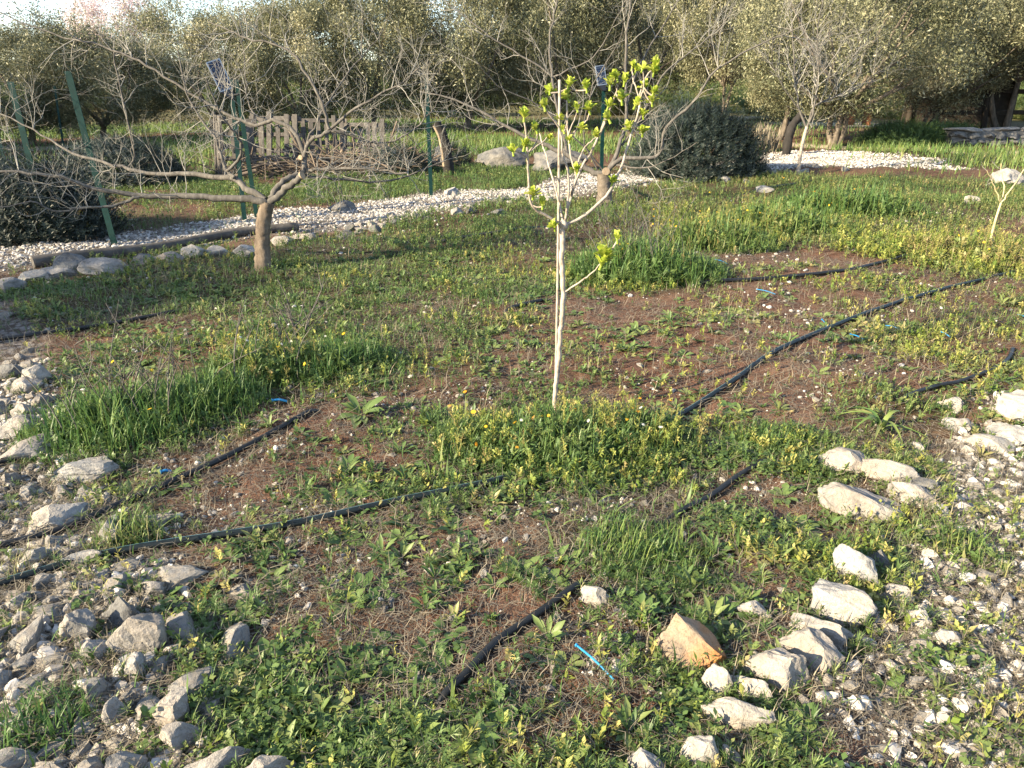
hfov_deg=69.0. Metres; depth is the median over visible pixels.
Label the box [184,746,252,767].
rock
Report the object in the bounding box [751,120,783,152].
straw tuft
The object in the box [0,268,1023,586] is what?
irrigation pipe
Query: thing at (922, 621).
rock
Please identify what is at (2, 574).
stone
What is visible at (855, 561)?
rock
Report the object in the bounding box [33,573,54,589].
stone
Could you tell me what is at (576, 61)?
olive tree
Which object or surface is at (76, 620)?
rock
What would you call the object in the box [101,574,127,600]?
stone
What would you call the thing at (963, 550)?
weed clump
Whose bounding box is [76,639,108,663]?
rock
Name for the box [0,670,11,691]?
stone
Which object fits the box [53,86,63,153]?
fence post
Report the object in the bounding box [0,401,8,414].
stone
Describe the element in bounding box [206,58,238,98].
solar lamp
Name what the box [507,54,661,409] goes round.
young fig tree
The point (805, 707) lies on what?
rosette plant
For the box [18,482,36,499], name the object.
stone
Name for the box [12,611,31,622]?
rock
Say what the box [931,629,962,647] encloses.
rock
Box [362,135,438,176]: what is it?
shrub
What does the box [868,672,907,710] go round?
rosette plant
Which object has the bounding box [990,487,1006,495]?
stone
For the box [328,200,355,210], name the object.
rock
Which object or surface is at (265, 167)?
brushwood pile
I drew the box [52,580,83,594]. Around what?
stone
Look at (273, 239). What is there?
rock
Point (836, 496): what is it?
rock
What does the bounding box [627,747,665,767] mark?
rock
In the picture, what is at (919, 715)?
stone
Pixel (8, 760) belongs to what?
stone
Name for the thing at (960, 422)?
rock
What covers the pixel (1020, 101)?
bush
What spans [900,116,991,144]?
hedge
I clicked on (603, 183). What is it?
bare tree
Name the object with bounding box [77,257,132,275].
rock
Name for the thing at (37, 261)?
wooden pole
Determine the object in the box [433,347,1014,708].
irrigation pipe
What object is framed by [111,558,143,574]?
stone
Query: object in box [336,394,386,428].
rosette plant
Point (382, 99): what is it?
bush
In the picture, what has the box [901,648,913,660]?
stone
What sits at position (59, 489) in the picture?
stone
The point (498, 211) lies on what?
rock
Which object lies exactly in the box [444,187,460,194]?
rock
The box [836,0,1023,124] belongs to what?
olive tree
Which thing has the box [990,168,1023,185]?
rock
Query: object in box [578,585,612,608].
rock
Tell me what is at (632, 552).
grass clump
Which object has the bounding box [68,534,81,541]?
stone
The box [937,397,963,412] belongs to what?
rock
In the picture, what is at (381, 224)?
stone
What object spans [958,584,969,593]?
stone
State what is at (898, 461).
weed clump
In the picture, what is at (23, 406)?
rock
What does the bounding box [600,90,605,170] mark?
fence post
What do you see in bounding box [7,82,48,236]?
fence post
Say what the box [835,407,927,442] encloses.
strap leaf plant
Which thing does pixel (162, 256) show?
rock
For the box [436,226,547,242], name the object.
irrigation pipe
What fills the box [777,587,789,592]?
stone
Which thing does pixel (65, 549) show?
stone
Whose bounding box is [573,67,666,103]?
bush
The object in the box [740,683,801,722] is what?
weed clump
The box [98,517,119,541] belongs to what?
stone
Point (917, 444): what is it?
rock
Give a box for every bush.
[0,81,24,108]
[10,84,113,113]
[45,304,171,408]
[118,74,219,108]
[191,84,271,118]
[207,77,309,108]
[265,265,331,334]
[277,84,369,117]
[344,74,424,108]
[409,86,502,116]
[475,73,554,105]
[522,81,634,114]
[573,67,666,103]
[597,81,692,114]
[602,174,676,245]
[654,70,722,103]
[671,81,753,112]
[725,77,778,107]
[732,87,803,120]
[808,83,900,115]
[869,88,905,118]
[1012,87,1023,119]
[1015,83,1023,109]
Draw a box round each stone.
[0,311,15,318]
[0,398,14,406]
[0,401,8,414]
[0,472,21,485]
[0,519,9,530]
[0,570,8,577]
[0,626,8,638]
[0,650,7,660]
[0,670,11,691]
[0,733,4,746]
[0,747,35,767]
[1,359,20,364]
[3,382,11,390]
[7,614,43,654]
[7,712,23,721]
[9,650,37,673]
[14,353,26,360]
[16,547,49,570]
[17,673,49,691]
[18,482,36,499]
[20,347,35,353]
[20,360,32,367]
[25,463,39,470]
[28,601,63,625]
[30,590,47,600]
[31,393,52,407]
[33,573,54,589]
[33,653,62,670]
[34,687,59,700]
[36,761,64,767]
[37,739,69,760]
[39,716,57,735]
[42,595,64,604]
[44,535,66,547]
[50,699,69,708]
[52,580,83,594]
[55,483,69,497]
[55,546,75,556]
[63,595,80,605]
[66,715,95,738]
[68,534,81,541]
[70,738,91,763]
[76,485,93,498]
[77,756,103,767]
[81,677,111,703]
[94,568,110,583]
[98,449,112,460]
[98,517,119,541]
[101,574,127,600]
[101,734,132,752]
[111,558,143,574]
[118,683,135,705]
[132,694,159,721]
[139,574,151,580]
[148,513,174,525]
[148,729,160,744]
[152,655,168,672]
[159,565,207,590]
[160,556,168,566]
[165,610,196,642]
[167,666,216,701]
[173,602,194,613]
[186,647,197,658]
[190,697,225,722]
[206,611,217,620]
[221,621,250,658]
[228,583,249,599]
[287,563,296,571]
[340,230,355,234]
[344,223,354,230]
[368,224,381,232]
[377,223,386,227]
[385,212,396,217]
[388,597,393,606]
[390,219,398,225]
[409,670,421,684]
[450,207,464,214]
[465,207,473,213]
[479,568,489,577]
[543,684,555,690]
[550,661,555,674]
[553,611,560,622]
[721,176,731,181]
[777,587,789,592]
[798,694,810,704]
[806,163,819,167]
[839,680,858,690]
[870,621,881,636]
[870,744,887,753]
[873,691,890,698]
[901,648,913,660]
[906,676,926,688]
[908,663,923,674]
[909,638,928,650]
[913,710,936,723]
[918,525,931,535]
[925,584,936,590]
[950,456,966,461]
[951,571,960,579]
[951,605,970,614]
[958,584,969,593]
[964,693,979,710]
[965,454,979,463]
[966,654,981,666]
[968,482,984,490]
[969,495,979,501]
[969,745,994,761]
[973,722,1001,740]
[974,568,997,580]
[985,583,1001,597]
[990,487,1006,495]
[998,592,1013,607]
[1003,625,1023,638]
[1006,738,1023,756]
[1018,508,1023,519]
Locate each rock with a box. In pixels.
[0,277,26,291]
[0,364,23,379]
[0,415,36,439]
[0,432,58,459]
[6,591,31,611]
[10,376,44,393]
[10,403,37,416]
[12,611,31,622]
[18,269,50,283]
[21,364,51,381]
[28,502,92,531]
[42,266,75,279]
[51,456,119,483]
[52,252,86,276]
[58,549,101,568]
[59,609,96,640]
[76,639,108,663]
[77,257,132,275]
[101,696,129,727]
[102,596,139,626]
[104,751,147,767]
[106,613,167,655]
[123,651,149,679]
[131,253,155,264]
[140,581,167,598]
[152,686,189,728]
[155,251,183,263]
[160,721,202,752]
[180,244,205,258]
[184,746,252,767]
[204,245,230,257]
[232,244,254,256]
[246,755,295,767]
[270,235,293,245]
[291,233,314,241]
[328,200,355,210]
[433,146,440,163]
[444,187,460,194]
[475,147,526,167]
[491,209,505,215]
[532,149,587,171]
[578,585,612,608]
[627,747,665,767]
[652,612,726,672]
[679,735,720,767]
[701,663,733,695]
[701,697,775,731]
[722,744,740,765]
[730,675,772,700]
[735,600,771,618]
[745,647,811,691]
[755,185,773,192]
[775,627,844,673]
[789,613,856,653]
[810,578,877,625]
[817,482,904,523]
[818,447,867,472]
[833,544,877,584]
[861,459,919,481]
[871,549,889,571]
[884,583,915,605]
[886,481,934,505]
[906,609,931,627]
[908,441,924,450]
[909,477,940,493]
[931,504,951,517]
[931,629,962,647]
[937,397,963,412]
[941,417,974,432]
[963,434,1015,452]
[964,195,980,203]
[985,422,1023,446]
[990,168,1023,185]
[994,389,1023,423]
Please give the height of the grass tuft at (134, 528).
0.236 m
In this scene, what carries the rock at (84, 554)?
on the ground at (570, 374)
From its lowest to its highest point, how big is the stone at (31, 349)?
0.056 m
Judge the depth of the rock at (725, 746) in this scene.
1.78 m
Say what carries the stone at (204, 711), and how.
on the ground at (570, 374)
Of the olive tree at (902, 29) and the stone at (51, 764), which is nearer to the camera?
the stone at (51, 764)
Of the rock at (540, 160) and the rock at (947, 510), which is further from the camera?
the rock at (540, 160)
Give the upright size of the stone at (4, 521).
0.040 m
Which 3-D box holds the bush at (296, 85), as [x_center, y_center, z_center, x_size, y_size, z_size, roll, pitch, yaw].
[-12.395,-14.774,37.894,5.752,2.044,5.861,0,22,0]
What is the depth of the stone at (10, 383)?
3.95 m
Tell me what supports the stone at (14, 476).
on the ground at (570, 374)
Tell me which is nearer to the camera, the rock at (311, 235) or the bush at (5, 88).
the rock at (311, 235)
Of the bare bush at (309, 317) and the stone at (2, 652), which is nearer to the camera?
the stone at (2, 652)
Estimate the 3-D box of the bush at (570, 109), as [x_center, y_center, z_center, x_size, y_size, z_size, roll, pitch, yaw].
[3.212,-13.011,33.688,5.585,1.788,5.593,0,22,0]
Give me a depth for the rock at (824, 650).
2.08 m
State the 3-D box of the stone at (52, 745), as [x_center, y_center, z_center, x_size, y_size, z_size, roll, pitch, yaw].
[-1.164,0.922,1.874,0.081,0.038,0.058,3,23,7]
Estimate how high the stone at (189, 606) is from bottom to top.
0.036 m
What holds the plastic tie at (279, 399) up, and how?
on the ground at (570, 374)
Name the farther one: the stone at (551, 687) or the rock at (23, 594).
the rock at (23, 594)
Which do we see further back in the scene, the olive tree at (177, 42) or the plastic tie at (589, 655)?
the olive tree at (177, 42)
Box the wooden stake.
[555,80,560,364]
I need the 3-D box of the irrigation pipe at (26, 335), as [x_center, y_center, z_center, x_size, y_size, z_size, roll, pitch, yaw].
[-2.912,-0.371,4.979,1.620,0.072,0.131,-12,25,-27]
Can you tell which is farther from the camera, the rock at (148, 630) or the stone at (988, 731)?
the rock at (148, 630)
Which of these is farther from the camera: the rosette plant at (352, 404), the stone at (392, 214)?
the stone at (392, 214)
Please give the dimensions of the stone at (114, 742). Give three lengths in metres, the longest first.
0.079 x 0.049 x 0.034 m
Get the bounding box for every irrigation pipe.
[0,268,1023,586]
[0,309,189,340]
[0,409,318,547]
[0,433,126,463]
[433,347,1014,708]
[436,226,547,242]
[503,298,552,311]
[700,253,909,283]
[741,183,794,194]
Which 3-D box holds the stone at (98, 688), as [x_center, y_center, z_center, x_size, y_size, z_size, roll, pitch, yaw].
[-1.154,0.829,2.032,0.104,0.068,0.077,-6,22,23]
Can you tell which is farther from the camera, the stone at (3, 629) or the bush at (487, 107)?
the bush at (487, 107)
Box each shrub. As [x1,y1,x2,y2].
[0,136,144,248]
[40,124,203,189]
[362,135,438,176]
[427,137,474,165]
[612,82,781,182]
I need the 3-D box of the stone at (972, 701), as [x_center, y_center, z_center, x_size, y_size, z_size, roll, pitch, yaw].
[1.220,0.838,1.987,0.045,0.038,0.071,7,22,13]
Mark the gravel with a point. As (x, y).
(894, 749)
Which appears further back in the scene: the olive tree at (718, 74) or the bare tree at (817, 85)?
the olive tree at (718, 74)
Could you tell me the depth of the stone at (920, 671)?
2.08 m
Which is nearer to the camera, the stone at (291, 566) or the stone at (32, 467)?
the stone at (291, 566)
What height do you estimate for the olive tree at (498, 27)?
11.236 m
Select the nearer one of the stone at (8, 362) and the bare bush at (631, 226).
the stone at (8, 362)
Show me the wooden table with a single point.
(863, 121)
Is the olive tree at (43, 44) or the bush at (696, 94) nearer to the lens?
the olive tree at (43, 44)
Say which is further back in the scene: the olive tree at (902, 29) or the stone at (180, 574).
the olive tree at (902, 29)
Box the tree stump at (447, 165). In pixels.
[432,120,454,174]
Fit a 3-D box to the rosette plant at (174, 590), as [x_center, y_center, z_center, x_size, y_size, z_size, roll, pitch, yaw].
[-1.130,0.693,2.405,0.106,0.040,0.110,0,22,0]
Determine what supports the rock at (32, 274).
on the ground at (570, 374)
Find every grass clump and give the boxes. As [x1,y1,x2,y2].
[0,300,231,470]
[121,300,276,428]
[264,324,412,387]
[552,170,732,289]
[572,508,725,591]
[709,416,839,453]
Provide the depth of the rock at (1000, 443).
3.32 m
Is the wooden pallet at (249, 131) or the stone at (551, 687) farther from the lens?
the wooden pallet at (249, 131)
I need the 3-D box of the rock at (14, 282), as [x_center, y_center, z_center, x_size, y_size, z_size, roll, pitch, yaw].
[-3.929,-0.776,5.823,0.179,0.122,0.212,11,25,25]
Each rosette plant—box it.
[151,585,182,604]
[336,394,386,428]
[785,700,813,714]
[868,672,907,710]
[948,723,994,756]
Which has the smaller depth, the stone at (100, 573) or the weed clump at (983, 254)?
the stone at (100, 573)
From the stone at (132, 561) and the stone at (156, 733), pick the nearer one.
the stone at (156, 733)
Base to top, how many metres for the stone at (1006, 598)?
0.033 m
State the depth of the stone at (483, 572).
2.51 m
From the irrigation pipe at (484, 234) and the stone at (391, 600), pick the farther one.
the irrigation pipe at (484, 234)
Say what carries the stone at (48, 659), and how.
on the ground at (570, 374)
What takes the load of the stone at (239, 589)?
on the ground at (570, 374)
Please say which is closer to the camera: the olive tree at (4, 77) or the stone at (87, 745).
the stone at (87, 745)
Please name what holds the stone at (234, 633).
on the ground at (570, 374)
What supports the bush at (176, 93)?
on the ground at (570, 374)
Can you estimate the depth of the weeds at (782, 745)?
2.85 m
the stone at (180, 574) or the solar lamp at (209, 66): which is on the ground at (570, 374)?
the stone at (180, 574)
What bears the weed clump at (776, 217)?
on the ground at (570, 374)
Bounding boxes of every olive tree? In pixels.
[0,0,118,146]
[0,2,175,142]
[0,8,146,104]
[13,0,276,109]
[97,0,290,132]
[194,0,376,133]
[215,0,461,102]
[268,0,465,131]
[362,0,559,130]
[380,0,615,94]
[455,0,666,126]
[483,0,743,100]
[553,0,749,124]
[644,0,796,110]
[652,0,895,101]
[723,0,1008,147]
[737,0,845,139]
[791,0,1023,89]
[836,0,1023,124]
[883,0,1023,86]
[888,0,1023,127]
[996,1,1023,73]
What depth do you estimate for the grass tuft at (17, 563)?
2.51 m
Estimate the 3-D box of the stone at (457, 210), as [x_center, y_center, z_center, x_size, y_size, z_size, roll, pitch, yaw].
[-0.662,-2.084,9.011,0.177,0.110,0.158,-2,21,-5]
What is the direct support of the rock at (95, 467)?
on the ground at (570, 374)
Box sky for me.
[0,0,497,60]
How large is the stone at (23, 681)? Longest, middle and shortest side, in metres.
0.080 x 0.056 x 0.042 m
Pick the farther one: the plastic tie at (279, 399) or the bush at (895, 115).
the bush at (895, 115)
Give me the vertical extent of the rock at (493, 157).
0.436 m
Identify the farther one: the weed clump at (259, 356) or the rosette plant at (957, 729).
the weed clump at (259, 356)
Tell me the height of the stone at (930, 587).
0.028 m
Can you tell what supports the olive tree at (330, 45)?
on the ground at (570, 374)
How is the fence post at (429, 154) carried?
on the ground at (570, 374)
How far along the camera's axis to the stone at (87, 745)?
1.87 m
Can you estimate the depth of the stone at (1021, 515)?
2.79 m
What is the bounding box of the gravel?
[0,149,1023,767]
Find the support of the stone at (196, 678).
on the ground at (570, 374)
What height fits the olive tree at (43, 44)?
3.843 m
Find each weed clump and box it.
[189,284,352,387]
[418,403,542,474]
[462,382,674,487]
[573,386,708,465]
[642,199,787,254]
[662,668,701,688]
[701,184,851,239]
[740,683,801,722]
[760,176,936,221]
[869,451,923,472]
[888,508,1018,573]
[891,218,1023,274]
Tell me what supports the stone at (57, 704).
on the ground at (570, 374)
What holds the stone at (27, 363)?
on the ground at (570, 374)
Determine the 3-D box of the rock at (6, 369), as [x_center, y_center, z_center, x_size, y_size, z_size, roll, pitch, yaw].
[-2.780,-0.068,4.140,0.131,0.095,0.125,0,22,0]
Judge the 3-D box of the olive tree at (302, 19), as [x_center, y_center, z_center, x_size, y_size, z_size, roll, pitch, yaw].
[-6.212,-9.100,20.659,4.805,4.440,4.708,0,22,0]
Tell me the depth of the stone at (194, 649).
2.17 m
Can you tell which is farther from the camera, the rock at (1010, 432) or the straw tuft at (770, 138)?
the straw tuft at (770, 138)
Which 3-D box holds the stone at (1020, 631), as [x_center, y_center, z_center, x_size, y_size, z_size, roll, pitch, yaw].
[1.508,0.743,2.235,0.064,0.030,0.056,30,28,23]
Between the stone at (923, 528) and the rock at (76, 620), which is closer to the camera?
the rock at (76, 620)
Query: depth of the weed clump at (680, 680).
2.05 m
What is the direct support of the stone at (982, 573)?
on the ground at (570, 374)
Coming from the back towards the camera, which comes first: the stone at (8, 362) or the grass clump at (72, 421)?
the stone at (8, 362)
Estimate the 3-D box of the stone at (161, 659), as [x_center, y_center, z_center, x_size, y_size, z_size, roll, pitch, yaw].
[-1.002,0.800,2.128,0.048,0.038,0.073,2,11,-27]
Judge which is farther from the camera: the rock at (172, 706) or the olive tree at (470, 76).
the olive tree at (470, 76)
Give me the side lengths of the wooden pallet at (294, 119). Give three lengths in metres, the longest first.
1.027 x 0.960 x 0.125 m
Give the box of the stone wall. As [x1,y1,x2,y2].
[943,127,1023,145]
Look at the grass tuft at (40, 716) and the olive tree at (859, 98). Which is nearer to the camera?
the grass tuft at (40, 716)
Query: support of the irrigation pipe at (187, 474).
on the ground at (570, 374)
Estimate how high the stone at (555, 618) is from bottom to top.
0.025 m
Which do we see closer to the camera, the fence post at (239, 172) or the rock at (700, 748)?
the rock at (700, 748)
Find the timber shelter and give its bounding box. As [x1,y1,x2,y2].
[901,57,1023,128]
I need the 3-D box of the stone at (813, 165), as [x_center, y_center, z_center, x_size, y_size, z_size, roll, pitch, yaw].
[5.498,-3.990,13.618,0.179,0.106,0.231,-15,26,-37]
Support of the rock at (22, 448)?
on the ground at (570, 374)
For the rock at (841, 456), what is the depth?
3.16 m
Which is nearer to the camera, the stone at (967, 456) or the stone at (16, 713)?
the stone at (16, 713)
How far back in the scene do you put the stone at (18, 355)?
4.45 m
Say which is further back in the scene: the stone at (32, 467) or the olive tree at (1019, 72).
the olive tree at (1019, 72)
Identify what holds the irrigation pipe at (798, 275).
on the ground at (570, 374)
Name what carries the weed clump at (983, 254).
on the ground at (570, 374)
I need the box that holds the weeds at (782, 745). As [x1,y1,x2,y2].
[0,163,1023,767]
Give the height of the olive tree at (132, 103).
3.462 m
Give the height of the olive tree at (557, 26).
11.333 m
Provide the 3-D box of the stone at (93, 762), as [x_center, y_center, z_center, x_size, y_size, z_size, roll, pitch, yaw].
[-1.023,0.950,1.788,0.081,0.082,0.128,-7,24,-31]
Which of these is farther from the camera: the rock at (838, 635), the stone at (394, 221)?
the stone at (394, 221)
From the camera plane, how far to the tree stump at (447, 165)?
12.51 m
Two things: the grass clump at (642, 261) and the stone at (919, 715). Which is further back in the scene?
the grass clump at (642, 261)
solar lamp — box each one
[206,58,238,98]
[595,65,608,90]
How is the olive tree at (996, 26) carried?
on the ground at (570, 374)
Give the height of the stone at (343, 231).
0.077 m
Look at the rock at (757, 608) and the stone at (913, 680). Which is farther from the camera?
the rock at (757, 608)
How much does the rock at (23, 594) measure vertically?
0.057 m
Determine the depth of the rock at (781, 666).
2.01 m
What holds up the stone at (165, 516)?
on the ground at (570, 374)
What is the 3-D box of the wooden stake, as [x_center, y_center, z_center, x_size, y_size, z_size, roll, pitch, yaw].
[0.213,-0.578,3.516,0.027,1.589,0.013,0,22,0]
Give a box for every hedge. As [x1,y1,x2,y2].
[849,115,947,147]
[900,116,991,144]
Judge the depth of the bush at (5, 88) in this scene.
34.58 m
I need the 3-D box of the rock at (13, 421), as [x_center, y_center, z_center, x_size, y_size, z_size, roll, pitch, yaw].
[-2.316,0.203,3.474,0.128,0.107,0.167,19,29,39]
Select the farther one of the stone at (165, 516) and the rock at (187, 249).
the rock at (187, 249)
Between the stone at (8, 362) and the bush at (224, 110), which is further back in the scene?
the bush at (224, 110)
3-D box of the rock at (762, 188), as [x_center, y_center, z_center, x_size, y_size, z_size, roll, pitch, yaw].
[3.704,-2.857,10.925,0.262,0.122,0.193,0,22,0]
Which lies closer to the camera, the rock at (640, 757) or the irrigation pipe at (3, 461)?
the rock at (640, 757)
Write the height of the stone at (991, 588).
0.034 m
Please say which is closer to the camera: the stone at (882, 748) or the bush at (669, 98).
the stone at (882, 748)
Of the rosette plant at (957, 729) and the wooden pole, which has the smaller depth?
the rosette plant at (957, 729)
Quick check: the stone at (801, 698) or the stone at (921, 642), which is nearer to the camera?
the stone at (801, 698)
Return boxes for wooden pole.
[30,222,298,267]
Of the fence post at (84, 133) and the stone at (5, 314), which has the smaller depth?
the stone at (5, 314)
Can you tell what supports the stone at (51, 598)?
on the ground at (570, 374)
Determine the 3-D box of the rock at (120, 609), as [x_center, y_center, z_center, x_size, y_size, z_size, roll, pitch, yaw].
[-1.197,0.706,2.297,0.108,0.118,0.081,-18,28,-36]
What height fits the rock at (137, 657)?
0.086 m
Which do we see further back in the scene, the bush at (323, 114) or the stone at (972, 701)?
the bush at (323, 114)
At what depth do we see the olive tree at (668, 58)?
47.56 m
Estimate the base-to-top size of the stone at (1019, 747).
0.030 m
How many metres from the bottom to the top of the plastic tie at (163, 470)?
0.026 m
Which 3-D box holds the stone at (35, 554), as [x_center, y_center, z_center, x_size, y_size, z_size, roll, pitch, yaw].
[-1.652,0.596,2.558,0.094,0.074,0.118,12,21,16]
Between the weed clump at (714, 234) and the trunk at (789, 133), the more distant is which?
the trunk at (789, 133)
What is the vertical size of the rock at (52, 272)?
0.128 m
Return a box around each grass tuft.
[0,538,70,575]
[0,662,105,766]
[77,497,176,552]
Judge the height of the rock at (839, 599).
0.121 m
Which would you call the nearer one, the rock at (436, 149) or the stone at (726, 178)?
the stone at (726, 178)
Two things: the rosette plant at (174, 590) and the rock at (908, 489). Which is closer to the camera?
the rosette plant at (174, 590)
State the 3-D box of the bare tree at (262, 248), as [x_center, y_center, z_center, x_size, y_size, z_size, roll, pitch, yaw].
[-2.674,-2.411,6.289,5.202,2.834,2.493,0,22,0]
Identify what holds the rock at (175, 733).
on the ground at (570, 374)
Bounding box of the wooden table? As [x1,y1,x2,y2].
[848,107,874,124]
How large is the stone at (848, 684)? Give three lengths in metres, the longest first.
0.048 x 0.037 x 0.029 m
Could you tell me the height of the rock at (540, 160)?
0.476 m
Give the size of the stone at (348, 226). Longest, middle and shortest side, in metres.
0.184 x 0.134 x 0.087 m
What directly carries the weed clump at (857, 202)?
on the ground at (570, 374)
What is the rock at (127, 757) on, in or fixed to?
on the ground at (570, 374)
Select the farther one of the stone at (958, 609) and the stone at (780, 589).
the stone at (780, 589)
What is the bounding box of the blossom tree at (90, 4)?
[58,0,167,81]
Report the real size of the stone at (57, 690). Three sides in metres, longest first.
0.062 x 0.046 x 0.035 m
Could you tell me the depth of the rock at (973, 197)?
9.76 m
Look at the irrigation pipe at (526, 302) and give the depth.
5.37 m
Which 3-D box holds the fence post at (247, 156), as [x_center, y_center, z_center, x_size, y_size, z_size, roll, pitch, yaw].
[-3.039,-2.643,8.576,0.084,1.592,0.050,0,22,0]
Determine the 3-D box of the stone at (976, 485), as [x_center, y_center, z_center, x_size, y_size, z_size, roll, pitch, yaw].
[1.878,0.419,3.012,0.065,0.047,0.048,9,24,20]
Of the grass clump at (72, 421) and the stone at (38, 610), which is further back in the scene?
the grass clump at (72, 421)
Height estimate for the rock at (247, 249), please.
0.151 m
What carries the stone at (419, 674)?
on the ground at (570, 374)
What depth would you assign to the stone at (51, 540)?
2.65 m
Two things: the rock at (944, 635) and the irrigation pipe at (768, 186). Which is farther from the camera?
the irrigation pipe at (768, 186)
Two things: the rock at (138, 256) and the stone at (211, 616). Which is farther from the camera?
the rock at (138, 256)
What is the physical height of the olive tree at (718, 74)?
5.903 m
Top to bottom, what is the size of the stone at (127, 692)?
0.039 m
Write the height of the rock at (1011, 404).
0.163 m
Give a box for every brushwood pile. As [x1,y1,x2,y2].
[185,129,354,184]
[268,121,460,176]
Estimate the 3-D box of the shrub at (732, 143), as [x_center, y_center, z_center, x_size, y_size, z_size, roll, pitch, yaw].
[3.137,-4.214,12.448,2.819,1.596,2.478,0,22,0]
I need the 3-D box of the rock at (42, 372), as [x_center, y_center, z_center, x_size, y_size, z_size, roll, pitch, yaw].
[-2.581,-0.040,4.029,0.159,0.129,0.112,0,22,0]
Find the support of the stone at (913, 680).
on the ground at (570, 374)
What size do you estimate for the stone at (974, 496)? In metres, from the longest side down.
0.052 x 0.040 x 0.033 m
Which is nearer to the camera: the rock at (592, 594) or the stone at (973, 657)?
the stone at (973, 657)
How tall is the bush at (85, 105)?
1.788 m
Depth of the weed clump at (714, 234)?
7.18 m
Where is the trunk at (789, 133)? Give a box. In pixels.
[782,112,804,154]
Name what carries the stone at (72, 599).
on the ground at (570, 374)
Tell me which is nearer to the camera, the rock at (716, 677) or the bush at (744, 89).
the rock at (716, 677)
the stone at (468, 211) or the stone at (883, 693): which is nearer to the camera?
the stone at (883, 693)
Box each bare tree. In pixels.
[0,0,501,271]
[399,0,885,208]
[747,0,936,174]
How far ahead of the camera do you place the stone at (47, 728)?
1.91 m
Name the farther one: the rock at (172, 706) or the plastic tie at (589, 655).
the plastic tie at (589, 655)
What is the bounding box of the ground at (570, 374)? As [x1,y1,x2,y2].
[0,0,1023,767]
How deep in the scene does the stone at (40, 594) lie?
2.38 m
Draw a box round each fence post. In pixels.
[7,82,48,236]
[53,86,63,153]
[64,71,116,244]
[230,80,246,219]
[234,80,257,216]
[425,78,432,195]
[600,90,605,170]
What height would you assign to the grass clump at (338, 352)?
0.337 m
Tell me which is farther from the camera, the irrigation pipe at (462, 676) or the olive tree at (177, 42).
the olive tree at (177, 42)
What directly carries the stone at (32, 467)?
on the ground at (570, 374)
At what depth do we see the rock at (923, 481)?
2.94 m
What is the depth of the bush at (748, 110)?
28.89 m
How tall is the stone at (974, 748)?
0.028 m
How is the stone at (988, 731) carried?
on the ground at (570, 374)
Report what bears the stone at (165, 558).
on the ground at (570, 374)
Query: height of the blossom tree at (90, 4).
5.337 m
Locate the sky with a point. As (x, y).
(10, 5)
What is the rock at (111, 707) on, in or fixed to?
on the ground at (570, 374)
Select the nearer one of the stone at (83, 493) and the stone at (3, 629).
the stone at (3, 629)
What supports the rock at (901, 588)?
on the ground at (570, 374)
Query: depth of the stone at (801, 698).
1.97 m
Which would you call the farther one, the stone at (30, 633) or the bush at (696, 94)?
the bush at (696, 94)
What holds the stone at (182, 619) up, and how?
on the ground at (570, 374)
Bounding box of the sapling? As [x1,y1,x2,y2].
[981,157,1023,240]
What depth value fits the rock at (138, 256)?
6.59 m
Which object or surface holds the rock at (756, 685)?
on the ground at (570, 374)
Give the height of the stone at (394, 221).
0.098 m
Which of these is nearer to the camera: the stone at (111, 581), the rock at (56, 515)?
the stone at (111, 581)
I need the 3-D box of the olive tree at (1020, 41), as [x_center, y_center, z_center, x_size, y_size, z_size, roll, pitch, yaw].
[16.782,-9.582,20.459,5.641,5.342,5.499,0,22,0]
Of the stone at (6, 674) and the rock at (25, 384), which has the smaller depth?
the stone at (6, 674)
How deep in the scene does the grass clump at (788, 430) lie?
3.45 m
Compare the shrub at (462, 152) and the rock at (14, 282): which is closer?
the rock at (14, 282)
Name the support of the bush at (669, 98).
on the ground at (570, 374)
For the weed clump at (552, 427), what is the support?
on the ground at (570, 374)
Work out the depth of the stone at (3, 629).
2.21 m
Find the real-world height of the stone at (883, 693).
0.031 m
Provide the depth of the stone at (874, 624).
2.25 m
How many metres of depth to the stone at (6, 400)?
3.77 m
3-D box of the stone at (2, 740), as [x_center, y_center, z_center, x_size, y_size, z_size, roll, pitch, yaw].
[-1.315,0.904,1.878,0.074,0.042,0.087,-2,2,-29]
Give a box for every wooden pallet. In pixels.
[210,114,260,170]
[213,111,226,174]
[249,111,301,168]
[298,115,346,156]
[344,119,387,165]
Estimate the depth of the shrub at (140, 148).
11.26 m
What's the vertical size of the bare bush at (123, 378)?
0.512 m
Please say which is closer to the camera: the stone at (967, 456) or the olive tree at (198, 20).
the stone at (967, 456)
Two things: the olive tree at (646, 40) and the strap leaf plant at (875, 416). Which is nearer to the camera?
the strap leaf plant at (875, 416)
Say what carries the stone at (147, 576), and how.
on the ground at (570, 374)
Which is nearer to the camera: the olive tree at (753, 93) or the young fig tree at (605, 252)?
the young fig tree at (605, 252)
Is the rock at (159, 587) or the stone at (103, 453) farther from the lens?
the stone at (103, 453)
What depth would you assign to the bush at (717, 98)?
34.09 m
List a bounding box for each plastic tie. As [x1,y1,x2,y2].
[160,469,171,472]
[272,398,286,401]
[575,643,613,678]
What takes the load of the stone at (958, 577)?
on the ground at (570, 374)
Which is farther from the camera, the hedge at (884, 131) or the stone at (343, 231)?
the hedge at (884, 131)

